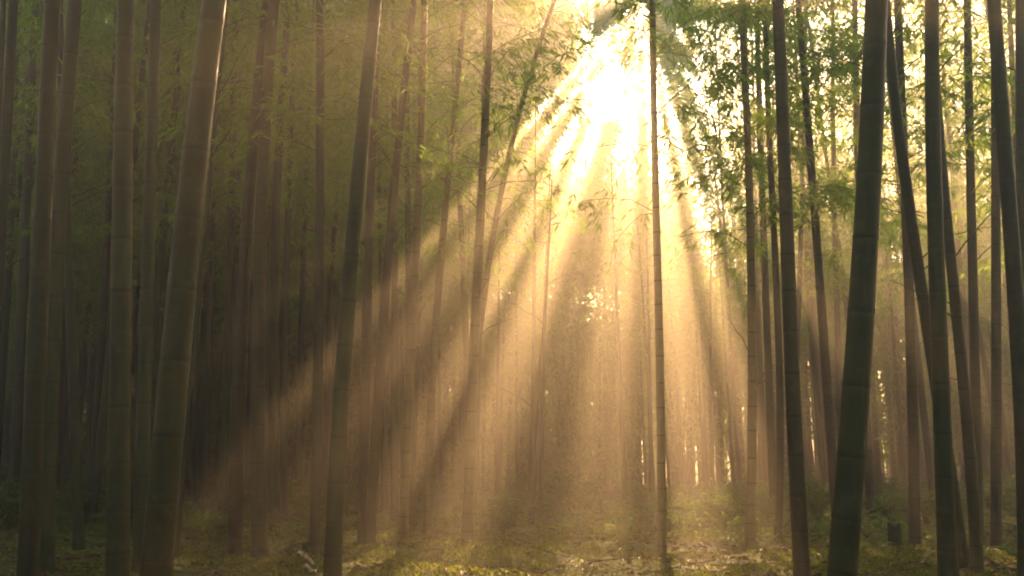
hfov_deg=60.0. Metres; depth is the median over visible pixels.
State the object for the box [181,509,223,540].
shrub
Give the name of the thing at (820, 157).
bamboo
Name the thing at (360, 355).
bamboo
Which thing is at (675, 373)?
bamboo
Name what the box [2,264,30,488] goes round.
bamboo
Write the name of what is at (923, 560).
fallen branch
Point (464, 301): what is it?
bamboo
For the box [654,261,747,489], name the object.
bamboo
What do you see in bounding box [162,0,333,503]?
bamboo
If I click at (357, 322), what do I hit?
bamboo
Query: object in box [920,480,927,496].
shrub
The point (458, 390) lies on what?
bamboo
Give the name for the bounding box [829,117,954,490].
bamboo
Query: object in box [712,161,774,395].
bamboo
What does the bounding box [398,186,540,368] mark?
bamboo
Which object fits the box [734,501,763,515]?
shrub
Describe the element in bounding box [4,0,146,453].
bamboo
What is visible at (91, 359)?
bamboo
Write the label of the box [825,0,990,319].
bamboo
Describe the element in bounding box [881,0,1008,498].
bamboo
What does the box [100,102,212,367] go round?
bamboo
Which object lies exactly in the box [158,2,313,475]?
bamboo
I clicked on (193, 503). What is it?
shrub
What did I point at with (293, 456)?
bamboo
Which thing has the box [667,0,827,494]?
bamboo
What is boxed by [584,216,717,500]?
bamboo
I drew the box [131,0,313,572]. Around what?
bamboo
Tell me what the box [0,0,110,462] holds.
bamboo
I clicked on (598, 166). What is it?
wood foliage
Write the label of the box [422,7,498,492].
bamboo
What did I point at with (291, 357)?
bamboo
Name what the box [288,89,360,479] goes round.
bamboo
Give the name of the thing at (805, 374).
bamboo
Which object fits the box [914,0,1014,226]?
bamboo
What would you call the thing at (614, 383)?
bamboo
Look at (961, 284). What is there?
bamboo
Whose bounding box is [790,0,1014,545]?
bamboo
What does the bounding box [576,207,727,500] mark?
bamboo
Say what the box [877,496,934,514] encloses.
shrub
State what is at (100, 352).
bamboo
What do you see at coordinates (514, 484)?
shrub
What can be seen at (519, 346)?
bamboo
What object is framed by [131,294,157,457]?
bamboo
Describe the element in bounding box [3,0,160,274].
bamboo
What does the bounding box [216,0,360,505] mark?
bamboo
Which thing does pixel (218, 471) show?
shrub
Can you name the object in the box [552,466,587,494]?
shrub
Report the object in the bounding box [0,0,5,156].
bamboo
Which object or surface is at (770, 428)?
bamboo
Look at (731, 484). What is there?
shrub
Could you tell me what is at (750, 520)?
bamboo
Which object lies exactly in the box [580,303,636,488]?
bamboo
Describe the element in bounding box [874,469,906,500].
shrub
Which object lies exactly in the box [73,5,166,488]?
bamboo
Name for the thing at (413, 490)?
bamboo
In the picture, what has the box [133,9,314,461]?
bamboo
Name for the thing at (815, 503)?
shrub
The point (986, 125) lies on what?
bamboo
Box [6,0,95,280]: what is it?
bamboo
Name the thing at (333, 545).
bamboo
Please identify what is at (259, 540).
bamboo
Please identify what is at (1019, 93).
bamboo
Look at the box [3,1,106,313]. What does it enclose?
bamboo
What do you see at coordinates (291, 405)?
bamboo
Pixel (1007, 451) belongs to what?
bamboo
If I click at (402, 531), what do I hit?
bamboo
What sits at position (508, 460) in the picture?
bamboo
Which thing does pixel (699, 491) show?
shrub
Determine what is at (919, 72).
bamboo
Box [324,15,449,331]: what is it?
bamboo
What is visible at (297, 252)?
bamboo
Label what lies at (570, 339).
bamboo
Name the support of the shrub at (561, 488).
on the ground
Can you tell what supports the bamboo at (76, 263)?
on the ground
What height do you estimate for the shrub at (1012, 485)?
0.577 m
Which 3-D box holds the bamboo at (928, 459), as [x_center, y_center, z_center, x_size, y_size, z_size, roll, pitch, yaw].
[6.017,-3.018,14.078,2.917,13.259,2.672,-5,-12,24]
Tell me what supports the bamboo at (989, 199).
on the ground
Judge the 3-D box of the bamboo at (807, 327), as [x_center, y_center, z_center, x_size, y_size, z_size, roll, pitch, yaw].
[6.368,-0.647,19.030,2.740,10.505,3.204,8,-14,-36]
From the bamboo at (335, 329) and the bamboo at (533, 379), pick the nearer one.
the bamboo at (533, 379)
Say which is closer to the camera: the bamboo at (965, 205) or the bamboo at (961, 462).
the bamboo at (965, 205)
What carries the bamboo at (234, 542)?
on the ground
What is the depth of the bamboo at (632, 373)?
27.95 m
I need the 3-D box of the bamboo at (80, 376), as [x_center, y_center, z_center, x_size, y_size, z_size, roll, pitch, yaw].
[-8.325,-1.230,18.002,2.756,11.326,2.662,8,-14,-35]
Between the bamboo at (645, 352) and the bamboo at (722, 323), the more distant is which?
the bamboo at (722, 323)
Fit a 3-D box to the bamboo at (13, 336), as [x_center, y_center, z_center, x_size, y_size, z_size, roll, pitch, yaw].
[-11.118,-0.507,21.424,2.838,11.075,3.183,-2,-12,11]
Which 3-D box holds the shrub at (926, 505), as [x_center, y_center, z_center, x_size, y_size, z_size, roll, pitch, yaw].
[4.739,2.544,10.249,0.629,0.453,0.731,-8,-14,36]
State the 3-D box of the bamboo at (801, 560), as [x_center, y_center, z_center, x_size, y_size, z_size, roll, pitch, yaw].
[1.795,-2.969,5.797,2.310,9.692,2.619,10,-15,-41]
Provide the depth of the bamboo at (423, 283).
24.32 m
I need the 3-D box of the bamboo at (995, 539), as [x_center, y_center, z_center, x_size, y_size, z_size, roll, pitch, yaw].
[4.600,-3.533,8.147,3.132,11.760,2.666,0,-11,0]
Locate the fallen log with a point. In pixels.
(584, 538)
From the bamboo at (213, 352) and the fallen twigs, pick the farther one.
the bamboo at (213, 352)
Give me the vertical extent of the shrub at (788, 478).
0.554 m
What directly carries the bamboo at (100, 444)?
on the ground
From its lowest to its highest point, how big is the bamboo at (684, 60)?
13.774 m
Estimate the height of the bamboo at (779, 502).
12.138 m
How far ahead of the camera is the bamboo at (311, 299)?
18.70 m
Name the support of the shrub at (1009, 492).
on the ground
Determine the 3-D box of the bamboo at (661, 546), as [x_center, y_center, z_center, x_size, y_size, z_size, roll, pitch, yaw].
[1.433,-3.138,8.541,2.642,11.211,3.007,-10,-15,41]
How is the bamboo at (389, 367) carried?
on the ground
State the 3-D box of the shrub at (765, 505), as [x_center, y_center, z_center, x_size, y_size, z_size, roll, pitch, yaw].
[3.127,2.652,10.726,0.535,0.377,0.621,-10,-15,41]
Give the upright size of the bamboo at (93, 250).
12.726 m
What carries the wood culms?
on the ground
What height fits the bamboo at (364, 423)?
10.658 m
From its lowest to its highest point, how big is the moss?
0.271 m
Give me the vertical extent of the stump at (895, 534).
0.313 m
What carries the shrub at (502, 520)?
on the ground
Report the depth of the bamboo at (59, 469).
17.75 m
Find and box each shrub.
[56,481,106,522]
[56,487,85,512]
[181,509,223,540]
[183,499,215,515]
[212,461,244,482]
[292,473,310,486]
[378,468,438,501]
[388,492,423,504]
[419,507,461,531]
[474,494,532,533]
[478,491,546,508]
[491,488,530,523]
[492,486,528,498]
[493,468,531,496]
[538,473,601,514]
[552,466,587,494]
[593,501,646,519]
[615,483,652,506]
[650,511,705,527]
[656,494,742,518]
[676,477,718,507]
[687,490,743,527]
[708,482,745,502]
[710,477,744,493]
[718,478,760,498]
[721,487,768,515]
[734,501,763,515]
[743,480,788,501]
[744,491,789,521]
[767,470,823,502]
[784,473,813,486]
[784,479,830,520]
[826,493,904,513]
[862,489,907,518]
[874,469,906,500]
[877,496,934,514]
[881,476,927,515]
[891,488,935,525]
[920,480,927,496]
[922,475,965,492]
[922,495,966,508]
[958,473,1015,511]
[959,487,989,514]
[988,497,1015,506]
[1002,475,1015,500]
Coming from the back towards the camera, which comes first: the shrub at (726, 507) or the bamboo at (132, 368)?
the bamboo at (132, 368)
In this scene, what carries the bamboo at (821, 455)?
on the ground
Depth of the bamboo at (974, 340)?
8.22 m
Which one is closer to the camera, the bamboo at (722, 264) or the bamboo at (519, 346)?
the bamboo at (519, 346)
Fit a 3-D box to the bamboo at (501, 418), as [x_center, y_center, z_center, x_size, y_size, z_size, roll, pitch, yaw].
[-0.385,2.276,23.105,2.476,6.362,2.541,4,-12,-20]
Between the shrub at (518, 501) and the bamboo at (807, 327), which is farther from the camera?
the bamboo at (807, 327)
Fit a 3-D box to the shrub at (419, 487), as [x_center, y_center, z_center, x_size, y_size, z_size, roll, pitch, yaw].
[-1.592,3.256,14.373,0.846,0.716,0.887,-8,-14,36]
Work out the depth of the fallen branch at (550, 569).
6.20 m
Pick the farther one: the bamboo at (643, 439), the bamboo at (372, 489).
the bamboo at (643, 439)
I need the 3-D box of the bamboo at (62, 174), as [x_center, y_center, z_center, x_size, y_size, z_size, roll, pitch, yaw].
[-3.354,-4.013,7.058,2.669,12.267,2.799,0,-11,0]
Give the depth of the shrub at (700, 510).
10.62 m
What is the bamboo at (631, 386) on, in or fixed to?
on the ground
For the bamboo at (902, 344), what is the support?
on the ground
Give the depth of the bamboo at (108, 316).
14.91 m
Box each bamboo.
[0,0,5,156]
[0,0,71,358]
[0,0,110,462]
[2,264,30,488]
[3,0,138,527]
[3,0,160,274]
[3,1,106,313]
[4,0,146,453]
[4,0,160,550]
[4,2,165,481]
[4,5,80,323]
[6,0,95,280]
[6,6,64,305]
[8,50,79,349]
[8,162,88,366]
[8,310,96,356]
[9,145,107,357]
[10,11,63,314]
[10,158,96,364]
[11,0,261,523]
[12,1,136,501]
[13,0,172,339]
[13,1,159,486]
[15,0,197,513]
[16,0,59,575]
[17,16,146,467]
[26,0,144,574]
[26,54,163,473]
[28,146,104,474]
[30,17,167,497]
[31,67,176,342]
[54,0,299,523]
[55,0,190,377]
[64,0,173,308]
[68,273,89,485]
[73,0,244,508]
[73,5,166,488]
[75,78,135,426]
[82,15,176,391]
[85,2,227,302]
[91,0,197,473]
[93,11,216,360]
[97,149,191,424]
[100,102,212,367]
[103,32,224,331]
[105,0,134,575]
[105,0,312,508]
[112,0,340,558]
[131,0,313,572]
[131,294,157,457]
[132,1,253,328]
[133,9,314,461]
[133,50,217,444]
[134,0,353,523]
[134,0,398,536]
[137,0,406,558]
[139,0,226,575]
[139,1,304,516]
[147,0,388,519]
[154,4,285,501]
[157,0,334,512]
[157,0,355,555]
[158,0,486,544]
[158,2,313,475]
[160,0,408,523]
[160,11,253,496]
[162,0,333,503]
[178,69,326,336]
[189,0,358,246]
[191,207,223,486]
[197,158,324,350]
[213,279,288,483]
[214,2,312,313]
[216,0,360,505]
[217,3,350,321]
[238,0,388,515]
[248,0,503,543]
[269,0,332,335]
[269,0,416,514]
[269,1,437,309]
[273,0,457,510]
[276,0,538,544]
[279,148,342,490]
[283,0,461,448]
[285,95,328,428]
[287,156,340,487]
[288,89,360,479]
[289,0,510,525]
[289,54,403,467]
[290,0,579,542]
[294,0,477,311]
[298,0,508,522]
[306,82,359,346]
[307,130,404,354]
[310,183,372,383]
[322,0,381,575]
[324,0,587,534]
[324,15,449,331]
[327,188,423,404]
[331,100,436,403]
[331,182,398,380]
[334,0,649,541]
[339,0,491,314]
[341,15,486,352]
[341,89,463,475]
[354,0,560,402]
[357,178,457,370]
[359,2,467,500]
[362,41,475,456]
[386,113,458,486]
[387,209,458,457]
[388,0,585,517]
[395,0,709,391]
[398,5,497,493]
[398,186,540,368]
[399,171,541,498]
[420,220,513,453]
[420,231,503,493]
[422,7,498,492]
[431,215,557,496]
[440,296,488,468]
[452,255,552,491]
[454,290,530,492]
[458,236,573,484]
[463,101,631,491]
[471,160,618,504]
[483,254,588,496]
[483,264,552,483]
[494,180,602,525]
[510,0,793,555]
[528,301,588,403]
[536,163,673,499]
[545,286,606,446]
[557,291,646,490]
[568,311,653,486]
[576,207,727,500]
[576,297,674,489]
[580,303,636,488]
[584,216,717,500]
[602,225,713,373]
[602,278,655,458]
[602,282,665,479]
[612,0,861,548]
[627,277,726,491]
[638,0,926,542]
[642,222,769,497]
[646,0,852,516]
[652,297,723,486]
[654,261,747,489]
[663,282,763,493]
[664,278,762,486]
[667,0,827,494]
[668,0,956,512]
[674,4,773,487]
[676,0,824,489]
[677,0,827,448]
[677,27,838,409]
[677,252,747,490]
[680,93,762,474]
[681,119,771,483]
[698,132,773,487]
[701,312,742,482]
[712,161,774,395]
[715,119,756,473]
[716,0,887,507]
[728,0,888,502]
[728,0,927,499]
[737,0,916,432]
[737,39,879,486]
[741,23,888,487]
[755,0,861,478]
[757,142,832,477]
[758,132,894,356]
[765,0,965,523]
[772,0,811,575]
[784,0,996,568]
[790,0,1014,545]
[795,93,882,366]
[804,111,899,373]
[806,0,990,499]
[810,64,904,343]
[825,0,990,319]
[825,0,1014,544]
[826,0,887,575]
[828,0,1023,573]
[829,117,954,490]
[836,0,1014,545]
[873,203,925,387]
[875,0,1001,338]
[878,57,957,363]
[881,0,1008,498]
[881,0,1014,381]
[881,4,1006,495]
[882,95,965,486]
[884,6,988,359]
[885,0,1014,384]
[885,124,988,374]
[899,1,1004,498]
[906,0,1014,287]
[912,0,1014,294]
[913,81,1007,359]
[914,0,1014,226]
[916,114,1014,497]
[919,73,1009,345]
[924,0,958,575]
[958,153,1015,477]
[960,0,1014,238]
[965,9,1014,298]
[972,0,1023,555]
[976,78,1008,356]
[978,10,1014,269]
[987,0,1023,575]
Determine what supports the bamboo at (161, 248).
on the ground
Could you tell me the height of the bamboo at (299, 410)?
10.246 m
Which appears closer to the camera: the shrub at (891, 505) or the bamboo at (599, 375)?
the shrub at (891, 505)
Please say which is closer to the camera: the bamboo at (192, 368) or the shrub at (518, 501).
the bamboo at (192, 368)
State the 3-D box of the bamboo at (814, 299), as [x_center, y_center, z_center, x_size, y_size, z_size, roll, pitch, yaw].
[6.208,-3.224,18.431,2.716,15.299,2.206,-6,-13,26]
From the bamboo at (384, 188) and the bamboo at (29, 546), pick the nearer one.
the bamboo at (29, 546)
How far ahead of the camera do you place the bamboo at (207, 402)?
12.24 m
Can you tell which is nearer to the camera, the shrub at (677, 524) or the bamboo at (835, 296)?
the shrub at (677, 524)
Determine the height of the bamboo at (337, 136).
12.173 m
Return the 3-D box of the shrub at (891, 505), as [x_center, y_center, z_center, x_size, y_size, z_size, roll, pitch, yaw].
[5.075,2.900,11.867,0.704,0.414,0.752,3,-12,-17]
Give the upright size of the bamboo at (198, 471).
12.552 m
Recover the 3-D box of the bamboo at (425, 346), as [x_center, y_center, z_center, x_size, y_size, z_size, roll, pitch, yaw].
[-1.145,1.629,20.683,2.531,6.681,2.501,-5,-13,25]
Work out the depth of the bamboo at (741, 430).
25.62 m
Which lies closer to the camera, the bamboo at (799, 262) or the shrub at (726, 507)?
the shrub at (726, 507)
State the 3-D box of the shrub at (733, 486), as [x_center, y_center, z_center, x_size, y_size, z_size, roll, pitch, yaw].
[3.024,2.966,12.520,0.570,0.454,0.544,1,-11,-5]
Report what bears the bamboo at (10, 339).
on the ground
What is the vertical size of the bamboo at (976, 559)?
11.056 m
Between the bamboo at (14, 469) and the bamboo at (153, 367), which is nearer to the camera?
the bamboo at (14, 469)
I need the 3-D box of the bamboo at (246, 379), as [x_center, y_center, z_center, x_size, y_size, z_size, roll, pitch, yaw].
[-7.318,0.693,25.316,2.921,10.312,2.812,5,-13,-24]
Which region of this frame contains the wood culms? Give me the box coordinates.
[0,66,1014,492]
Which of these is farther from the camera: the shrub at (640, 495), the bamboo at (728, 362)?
the bamboo at (728, 362)
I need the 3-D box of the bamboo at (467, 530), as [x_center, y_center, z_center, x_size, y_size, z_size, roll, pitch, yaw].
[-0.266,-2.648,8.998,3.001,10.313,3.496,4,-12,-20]
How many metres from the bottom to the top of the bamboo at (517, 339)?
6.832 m
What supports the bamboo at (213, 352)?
on the ground
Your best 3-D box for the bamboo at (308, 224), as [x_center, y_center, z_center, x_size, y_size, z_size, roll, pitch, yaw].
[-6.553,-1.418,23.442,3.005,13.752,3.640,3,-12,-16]
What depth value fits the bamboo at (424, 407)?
25.02 m
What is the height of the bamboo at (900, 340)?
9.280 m
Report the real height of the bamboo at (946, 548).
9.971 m
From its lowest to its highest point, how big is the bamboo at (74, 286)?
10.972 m
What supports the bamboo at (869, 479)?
on the ground
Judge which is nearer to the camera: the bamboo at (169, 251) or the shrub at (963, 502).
the shrub at (963, 502)
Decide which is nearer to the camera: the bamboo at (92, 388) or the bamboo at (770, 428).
the bamboo at (770, 428)
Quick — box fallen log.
[574,535,604,544]
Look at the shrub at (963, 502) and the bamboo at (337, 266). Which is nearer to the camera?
the shrub at (963, 502)
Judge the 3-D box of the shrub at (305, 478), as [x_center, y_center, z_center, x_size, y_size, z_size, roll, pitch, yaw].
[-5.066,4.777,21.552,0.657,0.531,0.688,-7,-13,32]
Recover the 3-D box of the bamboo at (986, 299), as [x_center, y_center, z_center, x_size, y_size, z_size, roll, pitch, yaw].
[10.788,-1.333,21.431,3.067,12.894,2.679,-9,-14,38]
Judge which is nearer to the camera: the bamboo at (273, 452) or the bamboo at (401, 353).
the bamboo at (273, 452)
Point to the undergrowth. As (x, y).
(891, 521)
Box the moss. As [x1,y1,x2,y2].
[0,504,1016,575]
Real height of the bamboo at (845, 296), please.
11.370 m
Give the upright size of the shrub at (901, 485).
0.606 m
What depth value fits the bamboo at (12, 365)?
24.04 m
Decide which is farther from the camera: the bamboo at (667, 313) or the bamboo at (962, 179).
the bamboo at (667, 313)
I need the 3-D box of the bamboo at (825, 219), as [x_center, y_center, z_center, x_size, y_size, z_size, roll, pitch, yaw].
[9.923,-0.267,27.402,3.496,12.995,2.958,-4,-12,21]
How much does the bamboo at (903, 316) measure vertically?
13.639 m
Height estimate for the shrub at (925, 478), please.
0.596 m
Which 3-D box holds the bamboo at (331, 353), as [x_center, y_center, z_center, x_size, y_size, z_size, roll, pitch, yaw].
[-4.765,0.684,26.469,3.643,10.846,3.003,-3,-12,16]
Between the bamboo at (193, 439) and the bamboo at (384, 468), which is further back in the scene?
the bamboo at (193, 439)
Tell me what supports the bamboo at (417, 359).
on the ground
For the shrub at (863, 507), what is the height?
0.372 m
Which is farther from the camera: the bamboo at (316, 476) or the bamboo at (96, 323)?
the bamboo at (96, 323)
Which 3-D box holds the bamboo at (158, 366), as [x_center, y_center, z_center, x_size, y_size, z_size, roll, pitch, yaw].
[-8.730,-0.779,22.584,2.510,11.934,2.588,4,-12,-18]
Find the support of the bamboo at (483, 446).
on the ground
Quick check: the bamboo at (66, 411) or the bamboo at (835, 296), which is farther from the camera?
the bamboo at (66, 411)
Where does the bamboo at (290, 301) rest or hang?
on the ground
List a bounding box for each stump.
[300,543,323,555]
[887,523,903,546]
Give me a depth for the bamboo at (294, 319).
19.08 m
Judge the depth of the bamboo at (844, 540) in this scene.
3.77 m
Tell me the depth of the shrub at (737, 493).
12.10 m
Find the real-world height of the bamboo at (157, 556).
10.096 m
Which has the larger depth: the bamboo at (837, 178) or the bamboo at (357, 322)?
the bamboo at (837, 178)
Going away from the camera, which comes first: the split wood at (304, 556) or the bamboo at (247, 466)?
the split wood at (304, 556)
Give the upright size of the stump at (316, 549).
0.172 m
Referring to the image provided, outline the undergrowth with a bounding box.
[0,478,1016,545]
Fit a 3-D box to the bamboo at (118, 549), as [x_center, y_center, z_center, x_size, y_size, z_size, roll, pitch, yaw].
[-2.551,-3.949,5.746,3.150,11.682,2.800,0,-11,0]
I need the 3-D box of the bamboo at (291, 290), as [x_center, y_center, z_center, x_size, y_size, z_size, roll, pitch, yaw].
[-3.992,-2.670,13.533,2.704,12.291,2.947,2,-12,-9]
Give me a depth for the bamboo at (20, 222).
17.93 m
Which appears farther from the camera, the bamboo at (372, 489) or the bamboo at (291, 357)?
the bamboo at (291, 357)
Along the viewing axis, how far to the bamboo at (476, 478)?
12.57 m
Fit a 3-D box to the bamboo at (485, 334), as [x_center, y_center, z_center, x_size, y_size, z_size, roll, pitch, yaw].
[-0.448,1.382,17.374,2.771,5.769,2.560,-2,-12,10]
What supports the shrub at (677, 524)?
on the ground
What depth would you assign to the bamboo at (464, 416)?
18.23 m
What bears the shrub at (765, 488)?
on the ground
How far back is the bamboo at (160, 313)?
18.03 m
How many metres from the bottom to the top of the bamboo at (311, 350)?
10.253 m
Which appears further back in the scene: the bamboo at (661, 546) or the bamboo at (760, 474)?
the bamboo at (760, 474)
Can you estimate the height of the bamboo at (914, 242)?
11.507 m
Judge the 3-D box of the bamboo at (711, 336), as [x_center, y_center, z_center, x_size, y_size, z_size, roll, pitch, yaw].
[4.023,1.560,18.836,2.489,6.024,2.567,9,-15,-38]
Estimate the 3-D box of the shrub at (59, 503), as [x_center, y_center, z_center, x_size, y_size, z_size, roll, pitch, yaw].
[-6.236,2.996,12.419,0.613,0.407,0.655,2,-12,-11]
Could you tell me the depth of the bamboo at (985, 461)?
17.52 m
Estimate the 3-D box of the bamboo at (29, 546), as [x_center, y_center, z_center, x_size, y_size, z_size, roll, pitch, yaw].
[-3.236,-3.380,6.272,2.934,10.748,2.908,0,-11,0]
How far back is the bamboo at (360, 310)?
16.38 m
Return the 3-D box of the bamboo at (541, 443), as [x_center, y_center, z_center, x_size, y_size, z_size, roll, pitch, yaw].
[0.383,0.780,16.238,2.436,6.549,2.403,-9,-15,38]
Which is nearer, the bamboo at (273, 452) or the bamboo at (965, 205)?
the bamboo at (273, 452)
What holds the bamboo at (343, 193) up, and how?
on the ground
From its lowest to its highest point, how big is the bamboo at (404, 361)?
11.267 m
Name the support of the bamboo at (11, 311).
on the ground
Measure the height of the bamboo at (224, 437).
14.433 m
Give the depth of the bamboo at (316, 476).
7.94 m
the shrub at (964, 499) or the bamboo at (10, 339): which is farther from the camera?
the bamboo at (10, 339)
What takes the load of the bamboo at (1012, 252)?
on the ground
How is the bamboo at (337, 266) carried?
on the ground
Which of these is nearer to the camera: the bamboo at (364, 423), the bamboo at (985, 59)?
the bamboo at (364, 423)
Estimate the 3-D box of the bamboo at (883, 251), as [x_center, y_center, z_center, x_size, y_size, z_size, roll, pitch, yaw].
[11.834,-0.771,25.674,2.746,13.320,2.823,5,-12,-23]
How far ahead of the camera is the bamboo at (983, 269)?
12.29 m
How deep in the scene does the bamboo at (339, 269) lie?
14.89 m
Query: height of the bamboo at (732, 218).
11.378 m
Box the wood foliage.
[0,0,1014,493]
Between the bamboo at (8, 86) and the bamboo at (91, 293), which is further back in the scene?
the bamboo at (91, 293)
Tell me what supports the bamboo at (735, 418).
on the ground
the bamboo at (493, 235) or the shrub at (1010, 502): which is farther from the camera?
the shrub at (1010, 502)
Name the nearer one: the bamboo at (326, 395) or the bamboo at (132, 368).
the bamboo at (326, 395)
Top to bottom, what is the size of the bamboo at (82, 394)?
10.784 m
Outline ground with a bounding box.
[0,469,1016,575]
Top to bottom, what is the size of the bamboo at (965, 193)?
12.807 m
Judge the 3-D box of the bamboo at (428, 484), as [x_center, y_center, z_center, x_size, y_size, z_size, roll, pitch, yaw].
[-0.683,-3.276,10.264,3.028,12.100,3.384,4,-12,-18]
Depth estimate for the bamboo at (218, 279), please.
14.92 m
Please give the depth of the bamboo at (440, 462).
22.76 m
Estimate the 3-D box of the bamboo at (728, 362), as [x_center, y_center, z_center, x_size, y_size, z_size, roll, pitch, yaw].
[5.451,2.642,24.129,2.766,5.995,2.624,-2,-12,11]
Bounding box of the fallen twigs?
[0,510,1016,575]
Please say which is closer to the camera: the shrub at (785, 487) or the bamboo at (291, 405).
the shrub at (785, 487)
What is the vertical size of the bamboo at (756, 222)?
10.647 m
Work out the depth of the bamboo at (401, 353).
21.03 m
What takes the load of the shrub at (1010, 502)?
on the ground
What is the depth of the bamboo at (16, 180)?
17.79 m
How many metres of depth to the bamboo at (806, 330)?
20.52 m
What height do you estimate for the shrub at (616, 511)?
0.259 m
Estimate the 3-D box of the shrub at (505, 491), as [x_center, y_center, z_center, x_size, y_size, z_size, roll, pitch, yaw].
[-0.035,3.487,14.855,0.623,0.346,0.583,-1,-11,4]
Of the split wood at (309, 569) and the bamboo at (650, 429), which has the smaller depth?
the split wood at (309, 569)
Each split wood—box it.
[298,550,314,564]
[304,564,316,573]
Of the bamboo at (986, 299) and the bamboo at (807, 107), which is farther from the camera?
the bamboo at (986, 299)
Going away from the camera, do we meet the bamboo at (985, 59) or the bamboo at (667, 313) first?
the bamboo at (985, 59)
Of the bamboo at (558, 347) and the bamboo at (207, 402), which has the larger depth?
the bamboo at (558, 347)
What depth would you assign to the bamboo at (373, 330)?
24.19 m
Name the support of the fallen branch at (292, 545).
on the ground
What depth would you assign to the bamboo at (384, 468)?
13.86 m
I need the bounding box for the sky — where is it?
[85,0,1014,468]
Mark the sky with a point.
(606, 92)
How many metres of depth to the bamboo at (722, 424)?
27.39 m
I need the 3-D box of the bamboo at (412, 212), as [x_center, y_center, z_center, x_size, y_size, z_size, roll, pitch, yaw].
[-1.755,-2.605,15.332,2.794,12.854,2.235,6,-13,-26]
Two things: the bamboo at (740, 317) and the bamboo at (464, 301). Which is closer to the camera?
the bamboo at (464, 301)
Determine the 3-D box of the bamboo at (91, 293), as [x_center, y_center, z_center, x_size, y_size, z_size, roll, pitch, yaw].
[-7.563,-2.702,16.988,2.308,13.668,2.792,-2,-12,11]
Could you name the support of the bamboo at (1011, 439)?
on the ground
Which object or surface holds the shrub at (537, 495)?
on the ground
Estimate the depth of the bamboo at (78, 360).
23.89 m
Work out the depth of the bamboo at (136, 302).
13.78 m
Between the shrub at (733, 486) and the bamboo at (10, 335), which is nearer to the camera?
the shrub at (733, 486)
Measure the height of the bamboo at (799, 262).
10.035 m
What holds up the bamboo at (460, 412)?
on the ground
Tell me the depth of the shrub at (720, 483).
12.73 m
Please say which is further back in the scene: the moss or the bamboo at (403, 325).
the bamboo at (403, 325)
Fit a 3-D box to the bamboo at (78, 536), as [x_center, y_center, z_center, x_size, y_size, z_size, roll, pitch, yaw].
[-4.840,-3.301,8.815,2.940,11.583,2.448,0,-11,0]
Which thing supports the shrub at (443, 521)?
on the ground
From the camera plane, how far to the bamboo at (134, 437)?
19.11 m
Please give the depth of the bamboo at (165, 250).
21.20 m
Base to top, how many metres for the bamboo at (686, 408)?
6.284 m
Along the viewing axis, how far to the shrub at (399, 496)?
15.78 m
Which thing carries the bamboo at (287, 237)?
on the ground
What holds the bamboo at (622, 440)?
on the ground
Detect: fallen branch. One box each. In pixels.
[284,541,308,550]
[539,555,572,572]
[921,550,936,563]
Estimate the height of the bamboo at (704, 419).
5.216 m
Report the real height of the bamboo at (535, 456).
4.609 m
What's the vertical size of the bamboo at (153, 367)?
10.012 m
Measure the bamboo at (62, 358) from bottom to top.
11.282 m
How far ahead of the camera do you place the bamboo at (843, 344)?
22.28 m
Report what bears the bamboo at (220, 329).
on the ground
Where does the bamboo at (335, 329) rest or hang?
on the ground
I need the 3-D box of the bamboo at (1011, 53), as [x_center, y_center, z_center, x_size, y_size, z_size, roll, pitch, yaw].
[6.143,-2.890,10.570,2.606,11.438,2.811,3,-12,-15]
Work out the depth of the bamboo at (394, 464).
12.12 m
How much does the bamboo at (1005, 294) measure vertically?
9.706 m

